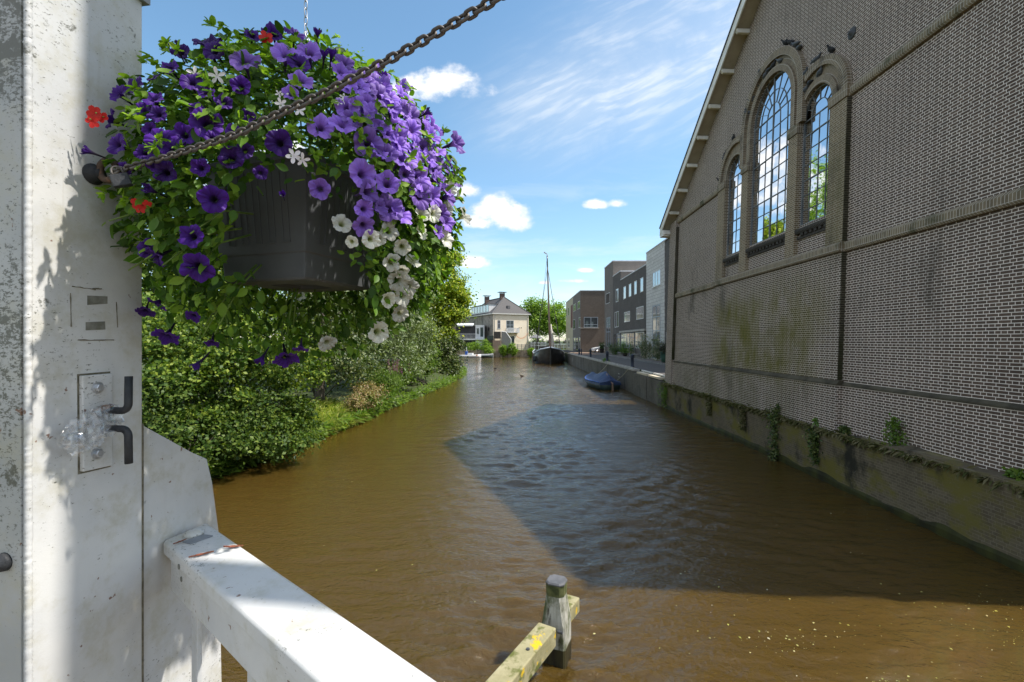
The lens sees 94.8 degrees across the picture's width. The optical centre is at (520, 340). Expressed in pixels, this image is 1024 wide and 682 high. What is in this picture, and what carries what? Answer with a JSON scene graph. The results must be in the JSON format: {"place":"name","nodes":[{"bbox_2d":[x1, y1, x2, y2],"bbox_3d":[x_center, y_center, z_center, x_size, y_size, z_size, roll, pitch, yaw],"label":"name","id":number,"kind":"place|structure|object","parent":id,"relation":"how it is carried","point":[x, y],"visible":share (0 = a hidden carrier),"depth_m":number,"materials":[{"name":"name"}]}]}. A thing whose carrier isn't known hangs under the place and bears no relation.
{"place":"outdoors","nodes":[
{"label":"outdoors","id":0,"kind":"place"},
{"bbox_2d":[142,359,458,477],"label":"bank","id":1,"kind":"structure","parent":0,"point":[340,392],"depth_m":28.89,"materials":[{"name":"green plant"}]},
{"bbox_2d":[142,373,281,468],"bbox_3d":[-9.213,2.263,12.831,4.739,2.938,3.698,0,0,0],"label":"bramble","id":2,"kind":"object","parent":1,"relation":"on","point":[161,424],"visible":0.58,"depth_m":12.44,"materials":[{"name":"green plant"}]},
{"bbox_2d":[142,30,295,401],"bbox_3d":[-14.249,-5.587,20.541,10.537,16.992,10.476,0,0,31],"label":"lime tree","id":3,"kind":"object","parent":1,"relation":"on","point":[144,275],"visible":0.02,"depth_m":19.47,"materials":[{"name":"green plant"}]},
{"bbox_2d":[142,286,344,440],"bbox_3d":[-9.813,0.618,14.804,7.539,4.809,6.125,0,0,0],"label":"maple shrub","id":4,"kind":"object","parent":1,"relation":"on","point":[217,364],"visible":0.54,"depth_m":13.78,"materials":[{"name":"green plant"}]},
{"bbox_2d":[169,384,333,467],"bbox_3d":[-8.040,2.600,14.616,4.810,2.929,4.491,0,0,0],"label":"rounded shrub","id":5,"kind":"object","parent":1,"relation":"on","point":[280,422],"visible":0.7,"depth_m":13.99,"materials":[{"name":"green plant"}]},
{"bbox_2d":[211,396,371,461],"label":"bank grass","id":6,"kind":"structure","parent":1,"relation":"on","point":[334,405],"depth_m":20.62,"materials":[{"name":"green plant"}]},
{"bbox_2d":[241,291,389,395],"bbox_3d":[-9.192,0.188,23.197,5.476,5.569,8.239,0,0,27],"label":"shaded thicket","id":7,"kind":"object","parent":1,"relation":"on","point":[352,370],"visible":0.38,"depth_m":22.31,"materials":[{"name":"green plant"}]},
{"bbox_2d":[298,292,340,401],"bbox_3d":[-9.400,0.308,22.052,2.412,5.528,0.920,0,0,0],"label":"bare trunk","id":8,"kind":"object","parent":1,"relation":"on","point":[320,392],"visible":0.16,"depth_m":21.88,"materials":[{"name":"brown plant"}]},
{"bbox_2d":[207,366,466,478],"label":"edge weeds","id":9,"kind":"object","parent":1,"relation":"on","point":[223,466],"visible":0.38,"depth_m":20.10,"materials":[{"name":"green plant"}]},
{"bbox_2d":[293,29,409,382],"bbox_3d":[-11.037,-8.461,30.035,9.167,22.669,9.328,0,0,0],"label":"poplar tree","id":10,"kind":"object","parent":1,"relation":"on","point":[344,153],"depth_m":30.29,"materials":[{"name":"green plant"}]},
{"bbox_2d":[279,269,448,384],"bbox_3d":[-8.903,-1.073,30.050,6.941,9.469,13.907,0,0,30],"label":"willow tree","id":11,"kind":"object","parent":1,"relation":"on","point":[394,344],"visible":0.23,"depth_m":30.26,"materials":[{"name":"green plant"}]},
{"bbox_2d":[339,377,390,412],"bbox_3d":[-7.681,2.703,23.160,2.387,1.673,3.915,0,0,0],"label":"dry weed","id":12,"kind":"object","parent":1,"relation":"on","point":[360,393],"visible":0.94,"depth_m":22.75,"materials":[{"name":"beige plant"}]},
{"bbox_2d":[362,365,407,410],"bbox_3d":[-7.270,2.489,25.452,2.699,2.239,6.098,0,0,-19],"label":"green weed","id":13,"kind":"object","parent":1,"relation":"on","point":[384,379],"visible":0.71,"depth_m":26.19,"materials":[{"name":"green plant"}]},
{"bbox_2d":[388,359,409,384],"bbox_3d":[-6.893,1.698,26.377,0.934,1.401,1.436,0,0,12],"label":"loosestrife","id":14,"kind":"object","parent":1,"relation":"on","point":[393,368],"visible":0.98,"depth_m":26.29,"materials":[{"name":"green plant"}]},
{"bbox_2d":[367,338,442,384],"bbox_3d":[-8.040,1.387,34.014,3.931,4.114,11.353,0,0,0],"label":"elder bush","id":15,"kind":"object","parent":1,"relation":"on","point":[412,380],"visible":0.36,"depth_m":35.62,"materials":[{"name":"green plant"}]},
{"bbox_2d":[363,137,457,354],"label":"birch tree","id":16,"kind":"object","parent":1,"relation":"on","point":[425,264],"depth_m":42.41,"materials":[{"name":"green plant"}]},
{"bbox_2d":[400,211,480,346],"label":"robinia tree","id":17,"kind":"object","parent":1,"relation":"on","point":[455,303],"visible":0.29,"depth_m":48.45,"materials":[{"name":"green plant"}]},
{"bbox_2d":[429,328,469,375],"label":"waterside shrub","id":18,"kind":"object","parent":1,"relation":"on","point":[449,348],"visible":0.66,"depth_m":46.73,"materials":[{"name":"green plant"}]},
{"bbox_2d":[174,341,565,354],"bbox_3d":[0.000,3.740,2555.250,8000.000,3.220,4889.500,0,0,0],"label":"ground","id":19,"kind":"structure","parent":0,"point":[386,345],"depth_m":222.98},
{"bbox_2d":[456,323,484,349],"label":"awning porch","id":20,"kind":"object","parent":19,"relation":"on","point":[470,332],"visible":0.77,"depth_m":114.00,"materials":[{"name":"white wood"}]},
{"bbox_2d":[480,327,483,336],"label":"door","id":21,"kind":"structure","parent":20,"relation":"in","point":[481,328],"depth_m":113.21,"materials":[{"name":"white glass"}]},
{"bbox_2d":[466,339,491,351],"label":"hedge","id":22,"kind":"object","parent":19,"relation":"on","point":[476,346],"visible":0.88,"depth_m":110.07,"materials":[{"name":"green plant"}]},
{"bbox_2d":[481,345,494,353],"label":"round bush","id":23,"kind":"object","parent":19,"relation":"on","point":[486,349],"visible":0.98,"depth_m":108.82,"materials":[{"name":"green plant"}]},
{"bbox_2d":[416,331,565,343],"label":"treeline","id":24,"kind":"object","parent":19,"relation":"on","point":[542,338],"visible":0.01,"depth_m":175.73,"materials":[{"name":"green plant"}]},
{"bbox_2d":[487,332,500,349],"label":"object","id":25,"kind":"structure","parent":19,"relation":"on","point":[496,343],"depth_m":110.38,"materials":[{"name":"brown wood"}]},
{"bbox_2d":[466,292,530,349],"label":"cream house","id":26,"kind":"structure","parent":19,"relation":"on","point":[502,312],"depth_m":115.09,"materials":[{"name":"paint"}]},
{"bbox_2d":[506,320,513,331],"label":"balcony door","id":27,"kind":"structure","parent":26,"relation":"in","point":[509,323],"depth_m":113.76,"materials":[{"name":"white glass"}]},
{"bbox_2d":[501,331,510,346],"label":"wooden screen","id":28,"kind":"object","parent":19,"relation":"on","point":[505,339],"visible":0.69,"depth_m":110.90,"materials":[{"name":"grey wood"}]},
{"bbox_2d":[520,293,565,348],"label":"chestnut tree","id":29,"kind":"object","parent":19,"relation":"on","point":[532,308],"visible":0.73,"depth_m":124.55,"materials":[{"name":"green plant"}]},
{"bbox_2d":[529,339,565,348],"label":"white footbridge","id":30,"kind":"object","parent":19,"relation":"on","point":[547,343],"visible":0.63,"depth_m":127.80,"materials":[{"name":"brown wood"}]},
{"bbox_2d":[142,0,739,340],"label":"sky","id":31,"kind":"structure","parent":0,"point":[576,120],"materials":[{"name":"blue"}]},
{"bbox_2d":[570,352,594,353],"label":"side street","id":32,"kind":"structure","parent":0,"point":[582,352],"depth_m":78.80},
{"bbox_2d":[591,344,604,351],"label":"parked car","id":33,"kind":"object","parent":32,"relation":"on","point":[595,349],"visible":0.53,"depth_m":79.54,"materials":[{"name":"white paint"}]},
{"bbox_2d":[147,357,1023,681],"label":"water","id":34,"kind":"structure","parent":0,"point":[443,533],"depth_m":8.46,"materials":[{"name":"brown liquid"}]},
{"bbox_2d":[460,347,480,357],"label":"motor boat","id":35,"kind":"object","parent":34,"relation":"on","point":[471,355],"visible":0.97,"depth_m":105.91,"materials":[{"name":"white plastic"}]},
{"bbox_2d":[481,354,492,357],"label":"motor boat","id":36,"kind":"object","parent":34,"relation":"on","point":[486,355],"visible":0.81,"depth_m":106.72,"materials":[{"name":"white plastic"}]},
{"bbox_2d":[532,252,564,363],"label":"sailing barge","id":37,"kind":"object","parent":34,"relation":"on","point":[550,354],"visible":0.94,"depth_m":78.70,"materials":[{"name":"grey wood"}]},
{"bbox_2d":[542,574,570,668],"bbox_3d":[0.424,4.030,5.546,0.286,2.440,0.316,0,0,22],"label":"mooring post","id":38,"kind":"object","parent":34,"relation":"in","point":[556,614],"visible":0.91,"depth_m":5.45,"materials":[{"name":"grey wood"}]},
{"bbox_2d":[486,594,578,681],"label":"fender beam","id":39,"kind":"structure","parent":38,"relation":"attached to","point":[528,656],"depth_m":4.88,"materials":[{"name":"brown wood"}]},
{"bbox_2d":[585,371,620,390],"bbox_3d":[6.559,3.310,38.700,2.181,1.880,6.600,0,0,-6],"label":"covered boat","id":40,"kind":"object","parent":34,"relation":"on","point":[605,380],"visible":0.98,"depth_m":36.18,"materials":[{"name":"blue fabric"}]},
{"bbox_2d":[568,352,664,406],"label":"quay wall","id":41,"kind":"structure","parent":34,"relation":"in","point":[631,380],"depth_m":35.50,"materials":[{"name":"concrete"}]},
{"bbox_2d":[637,370,653,375],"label":"timber beam","id":42,"kind":"structure","parent":41,"relation":"on","point":[644,373],"depth_m":30.87,"materials":[{"name":"grey wood"}]},
{"bbox_2d":[648,373,664,379],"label":"timber beam","id":43,"kind":"structure","parent":41,"relation":"on","point":[655,376],"depth_m":28.13,"materials":[{"name":"brown wood"}]},
{"bbox_2d":[352,481,1020,680],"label":"floating leaves","id":44,"kind":"object","parent":34,"relation":"on","point":[813,622],"visible":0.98,"depth_m":6.01,"materials":[{"name":"yellow plant"}]},
{"bbox_2d":[663,383,1023,573],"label":"retaining wall","id":45,"kind":"structure","parent":34,"relation":"in","point":[978,518],"depth_m":9.85,"materials":[{"name":"concrete"}]},
{"bbox_2d":[656,380,667,408],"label":"hanging ivy","id":46,"kind":"object","parent":45,"relation":"attached to","point":[664,392],"visible":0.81,"depth_m":26.04,"materials":[{"name":"green plant"}]},
{"bbox_2d":[704,400,711,416],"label":"hanging ivy","id":47,"kind":"object","parent":45,"relation":"attached to","point":[708,407],"visible":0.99,"depth_m":19.95,"materials":[{"name":"green plant"}]},
{"bbox_2d":[737,407,746,430],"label":"hanging ivy","id":48,"kind":"object","parent":45,"relation":"attached to","point":[742,417],"visible":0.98,"depth_m":16.91,"materials":[{"name":"green plant"}]},
{"bbox_2d":[762,404,781,460],"bbox_3d":[8.055,2.970,14.879,0.770,1.937,0.721,0,0,40],"label":"hanging ivy","id":49,"kind":"object","parent":45,"relation":"attached to","point":[774,437],"visible":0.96,"depth_m":14.83,"materials":[{"name":"green plant"}]},
{"bbox_2d":[802,424,822,465],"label":"hanging ivy","id":50,"kind":"object","parent":45,"relation":"attached to","point":[813,438],"visible":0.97,"depth_m":12.82,"materials":[{"name":"green plant"}]},
{"bbox_2d":[812,417,818,426],"bbox_3d":[8.265,2.222,13.034,0.327,0.326,0.339,0,0,28],"label":"weed sapling","id":51,"kind":"object","parent":45,"relation":"on","point":[814,420],"visible":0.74,"depth_m":13.02,"materials":[{"name":"green plant"}]},
{"bbox_2d":[661,381,1023,499],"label":"ledge grass","id":52,"kind":"structure","parent":45,"relation":"on","point":[858,442],"depth_m":11.40,"materials":[{"name":"green plant"}]},
{"bbox_2d":[837,424,851,434],"bbox_3d":[8.262,2.295,11.992,0.347,0.320,0.369,0,0,12],"label":"weed sapling","id":53,"kind":"object","parent":45,"relation":"on","point":[843,429],"visible":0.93,"depth_m":11.91,"materials":[{"name":"green plant"}]},
{"bbox_2d":[881,413,913,449],"bbox_3d":[8.228,1.980,10.296,0.550,0.808,0.615,0,0,34],"label":"weed sapling","id":54,"kind":"object","parent":45,"relation":"on","point":[893,434],"visible":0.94,"depth_m":10.32,"materials":[{"name":"green plant"}]},
{"bbox_2d":[1001,466,1023,480],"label":"weed sapling","id":55,"kind":"object","parent":45,"relation":"on","point":[1014,473],"visible":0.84,"depth_m":7.81,"materials":[{"name":"green plant"}]},
{"bbox_2d":[564,352,662,376],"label":"quay ground","id":56,"kind":"structure","parent":0,"point":[566,356],"depth_m":84.63,"materials":[{"name":"grey concrete"}]},
{"bbox_2d":[396,350,529,356],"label":"canal end wall","id":57,"kind":"structure","parent":56,"relation":"on","point":[522,353],"depth_m":109.87,"materials":[{"name":"concrete"}]},
{"bbox_2d":[498,344,509,356],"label":"creeper","id":58,"kind":"object","parent":57,"relation":"attached to","point":[503,349],"visible":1,"depth_m":109.42,"materials":[{"name":"green plant"}]},
{"bbox_2d":[506,341,519,354],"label":"creeper","id":59,"kind":"object","parent":57,"relation":"attached to","point":[510,347],"visible":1,"depth_m":109.46,"materials":[{"name":"green plant"}]},
{"bbox_2d":[527,347,533,356],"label":"creeper","id":60,"kind":"object","parent":57,"relation":"attached to","point":[529,351],"visible":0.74,"depth_m":109.36,"materials":[{"name":"green plant"}]},
{"bbox_2d":[566,290,604,351],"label":"brown brick building","id":61,"kind":"structure","parent":56,"relation":"on","point":[585,320],"depth_m":83.60,"materials":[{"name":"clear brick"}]},
{"bbox_2d":[584,317,597,326],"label":"window","id":62,"kind":"structure","parent":61,"relation":"in","point":[588,321],"depth_m":83.60,"materials":[{"name":"grey glass"}]},
{"bbox_2d":[605,342,620,354],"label":"shrub","id":63,"kind":"object","parent":56,"relation":"on","point":[614,349],"visible":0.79,"depth_m":65.33,"materials":[{"name":"green plant"}]},
{"bbox_2d":[604,260,645,357],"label":"charcoal brick house","id":64,"kind":"structure","parent":56,"relation":"on","point":[625,301],"depth_m":64.52,"materials":[{"name":"grey brick"}]},
{"bbox_2d":[606,292,609,303],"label":"window","id":65,"kind":"structure","parent":64,"relation":"in","point":[608,294],"depth_m":75.12,"materials":[{"name":"grey glass"}]},
{"bbox_2d":[606,317,609,345],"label":"window","id":66,"kind":"structure","parent":64,"relation":"in","point":[607,319],"depth_m":74.75,"materials":[{"name":"grey glass"}]},
{"bbox_2d":[614,334,616,352],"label":"door","id":67,"kind":"structure","parent":64,"relation":"in","point":[615,335],"depth_m":69.27,"materials":[{"name":"grey glass"}]},
{"bbox_2d":[615,311,618,326],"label":"window","id":68,"kind":"structure","parent":64,"relation":"in","point":[616,313],"depth_m":67.83,"materials":[{"name":"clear glass"}]},
{"bbox_2d":[617,334,619,351],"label":"door","id":69,"kind":"structure","parent":64,"relation":"in","point":[618,335],"depth_m":67.15,"materials":[{"name":"grey glass"}]},
{"bbox_2d":[623,286,625,298],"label":"window","id":70,"kind":"structure","parent":64,"relation":"in","point":[624,288],"depth_m":63.29,"materials":[{"name":"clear glass"}]},
{"bbox_2d":[621,333,628,347],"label":"window","id":71,"kind":"structure","parent":64,"relation":"in","point":[624,336],"depth_m":62.69,"materials":[{"name":"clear glass"}]},
{"bbox_2d":[624,311,629,321],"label":"window","id":72,"kind":"structure","parent":64,"relation":"in","point":[626,314],"depth_m":61.52,"materials":[{"name":"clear glass"}]},
{"bbox_2d":[629,332,633,355],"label":"door","id":73,"kind":"structure","parent":64,"relation":"in","point":[631,335],"depth_m":59.31,"materials":[{"name":"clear glass"}]},
{"bbox_2d":[634,280,636,294],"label":"window","id":74,"kind":"structure","parent":64,"relation":"in","point":[635,282],"depth_m":57.24,"materials":[{"name":"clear glass"}]},
{"bbox_2d":[635,332,643,347],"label":"window","id":75,"kind":"structure","parent":64,"relation":"in","point":[638,335],"depth_m":55.80,"materials":[{"name":"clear glass"}]},
{"bbox_2d":[636,306,643,319],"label":"window","id":76,"kind":"structure","parent":64,"relation":"in","point":[639,310],"depth_m":54.86,"materials":[{"name":"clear glass"}]},
{"bbox_2d":[640,277,642,292],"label":"window","id":77,"kind":"structure","parent":64,"relation":"in","point":[641,279],"depth_m":54.41,"materials":[{"name":"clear glass"}]},
{"bbox_2d":[636,334,651,358],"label":"hollyhock","id":78,"kind":"object","parent":56,"relation":"on","point":[644,351],"visible":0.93,"depth_m":50.26,"materials":[{"name":"green plant"}]},
{"bbox_2d":[649,332,663,360],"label":"rose bush","id":79,"kind":"object","parent":56,"relation":"on","point":[656,351],"visible":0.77,"depth_m":45.70,"materials":[{"name":"green plant"}]},
{"bbox_2d":[646,237,669,358],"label":"tile clad house","id":80,"kind":"structure","parent":56,"relation":"on","point":[657,264],"depth_m":48.03,"materials":[{"name":"grey tile"}]},
{"bbox_2d":[652,304,659,357],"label":"window","id":81,"kind":"structure","parent":80,"relation":"in","point":[656,308],"depth_m":48.71,"materials":[{"name":"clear glass"}]},
{"bbox_2d":[652,269,660,287],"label":"window","id":82,"kind":"structure","parent":80,"relation":"in","point":[656,276],"depth_m":48.36,"materials":[{"name":"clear glass"}]},
{"bbox_2d":[563,350,664,374],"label":"road","id":83,"kind":"structure","parent":0,"point":[653,367],"depth_m":42.08,"materials":[{"name":"brick"}]},
{"bbox_2d":[592,352,664,364],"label":"kerb","id":84,"kind":"structure","parent":83,"relation":"on","point":[634,359],"depth_m":48.25,"materials":[{"name":"stone"}]},
{"bbox_2d":[630,354,633,366],"bbox_3d":[8.633,1.508,36.300,0.324,1.000,0.319,0,0,0],"label":"bollard","id":85,"kind":"object","parent":83,"relation":"on","point":[632,359],"visible":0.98,"depth_m":36.21,"materials":[{"name":"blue metal"}]},
{"bbox_2d":[594,352,664,363],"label":"pavement","id":86,"kind":"structure","parent":0,"point":[651,360],"depth_m":51.41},
{"bbox_2d":[598,342,605,352],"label":"potted plant","id":87,"kind":"object","parent":86,"relation":"on","point":[601,349],"visible":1,"depth_m":76.61,"materials":[{"name":"green plant"}]},
{"bbox_2d":[618,342,630,355],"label":"potted plant","id":88,"kind":"object","parent":86,"relation":"on","point":[624,351],"visible":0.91,"depth_m":59.11,"materials":[{"name":"green plant"}]},
{"bbox_2d":[627,341,635,354],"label":"climbing plant","id":89,"kind":"object","parent":86,"relation":"on","point":[631,349],"visible":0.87,"depth_m":57.21,"materials":[{"name":"green plant"}]},
{"bbox_2d":[658,340,665,362],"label":"potted plant","id":90,"kind":"object","parent":86,"relation":"on","point":[663,353],"visible":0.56,"depth_m":41.66,"materials":[{"name":"green plant"}]},
{"label":"ground","id":91,"kind":"structure","parent":0,"visible":0},
{"bbox_2d":[659,0,1023,472],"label":"brick church","id":92,"kind":"structure","parent":91,"relation":"on","point":[846,245],"depth_m":11.75,"materials":[{"name":"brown brick"}]},
{"bbox_2d":[727,155,741,255],"bbox_3d":[8.848,-5.385,18.960,0.300,4.730,1.900,2,0,0],"label":"window","id":93,"kind":"structure","parent":92,"relation":"in","point":[735,179],"depth_m":19.19,"materials":[{"name":"clear glass"}]},
{"bbox_2d":[750,71,790,245],"bbox_3d":[8.879,-6.264,16.370,0.300,6.450,3.060,2,0,0],"label":"window","id":94,"kind":"structure","parent":92,"relation":"in","point":[772,121],"depth_m":16.42,"materials":[{"name":"clear glass"}]},
{"bbox_2d":[790,41,800,46],"bbox_3d":[8.734,-9.422,14.929,0.148,0.275,0.360,0,0,-25],"label":"pigeon","id":95,"kind":"object","parent":92,"relation":"on","point":[796,43],"visible":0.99,"depth_m":14.89,"materials":[{"name":"grey"}]},
{"bbox_2d":[810,52,821,63],"bbox_3d":[8.686,-8.272,13.835,0.148,0.275,0.360,0,0,-22],"label":"pigeon","id":96,"kind":"object","parent":92,"relation":"on","point":[816,58],"visible":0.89,"depth_m":13.77,"materials":[{"name":"grey"}]},
{"bbox_2d":[800,83,831,225],"bbox_3d":[8.848,-5.385,13.780,0.300,4.730,1.900,2,0,0],"label":"window","id":97,"kind":"structure","parent":92,"relation":"in","point":[816,125],"depth_m":13.91,"materials":[{"name":"clear glass"}]},
{"bbox_2d":[816,66,822,76],"bbox_3d":[8.674,-7.771,13.643,0.148,0.275,0.360,0,0,11],"label":"pigeon","id":98,"kind":"object","parent":92,"relation":"on","point":[819,71],"visible":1,"depth_m":13.57,"materials":[{"name":"grey"}]},
{"bbox_2d":[826,44,834,53],"bbox_3d":[8.694,-8.125,13.144,0.360,0.275,0.148,0,0,-10],"label":"pigeon","id":99,"kind":"object","parent":92,"relation":"on","point":[831,49],"visible":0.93,"depth_m":13.10,"materials":[{"name":"grey"}]},
{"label":"bridge deck","id":100,"kind":"object","parent":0,"visible":0},
{"bbox_2d":[0,0,221,681],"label":"bridge portal post","id":101,"kind":"object","parent":100,"relation":"on","point":[94,516],"visible":0.96,"depth_m":1.09,"materials":[{"name":"paint"}]},
{"bbox_2d":[80,0,471,371],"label":"hanging flower basket","id":102,"kind":"object","parent":101,"relation":"hanging from","point":[280,213],"visible":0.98,"depth_m":1.20,"materials":[{"name":"plastic"}]},
{"bbox_2d":[112,0,504,173],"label":"chain","id":103,"kind":"object","parent":101,"relation":"attached to","point":[482,6],"visible":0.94,"depth_m":0.82,"materials":[{"name":"grey metal"}]},
{"bbox_2d":[109,165,132,188],"bbox_3d":[-0.872,-0.358,1.030,0.041,0.053,0.018,0,0,-31],"label":"padlock","id":104,"kind":"object","parent":103,"relation":"hanging from","point":[121,180],"visible":1,"depth_m":1.03,"materials":[{"name":"silver metal"}]},
{"bbox_3d":[-0.988,0.205,1.096,0.052,0.113,0.145,0,0,0],"label":"plastic wrap","id":105,"kind":"object","parent":101,"relation":"attached to","visible":0},
{"bbox_2d":[96,404,115,410],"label":"dry leaf","id":106,"kind":"object","parent":105,"relation":"on","point":[103,408],"visible":1,"depth_m":1.13,"materials":[{"name":"grey plant"}]},
{"bbox_2d":[164,524,435,681],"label":"bridge railing","id":107,"kind":"object","parent":100,"relation":"on","point":[261,621],"visible":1,"depth_m":0.99,"materials":[{"name":"paint"}]},
{"bbox_2d":[189,551,213,557],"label":"dry leaf","id":108,"kind":"object","parent":107,"relation":"on","point":[199,554],"visible":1,"depth_m":1.23,"materials":[{"name":"brown plant"}]},
{"bbox_2d":[223,545,242,547],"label":"dry leaf","id":109,"kind":"object","parent":107,"relation":"on","point":[231,546],"visible":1,"depth_m":1.27,"materials":[{"name":"brown plant"}]}
]}

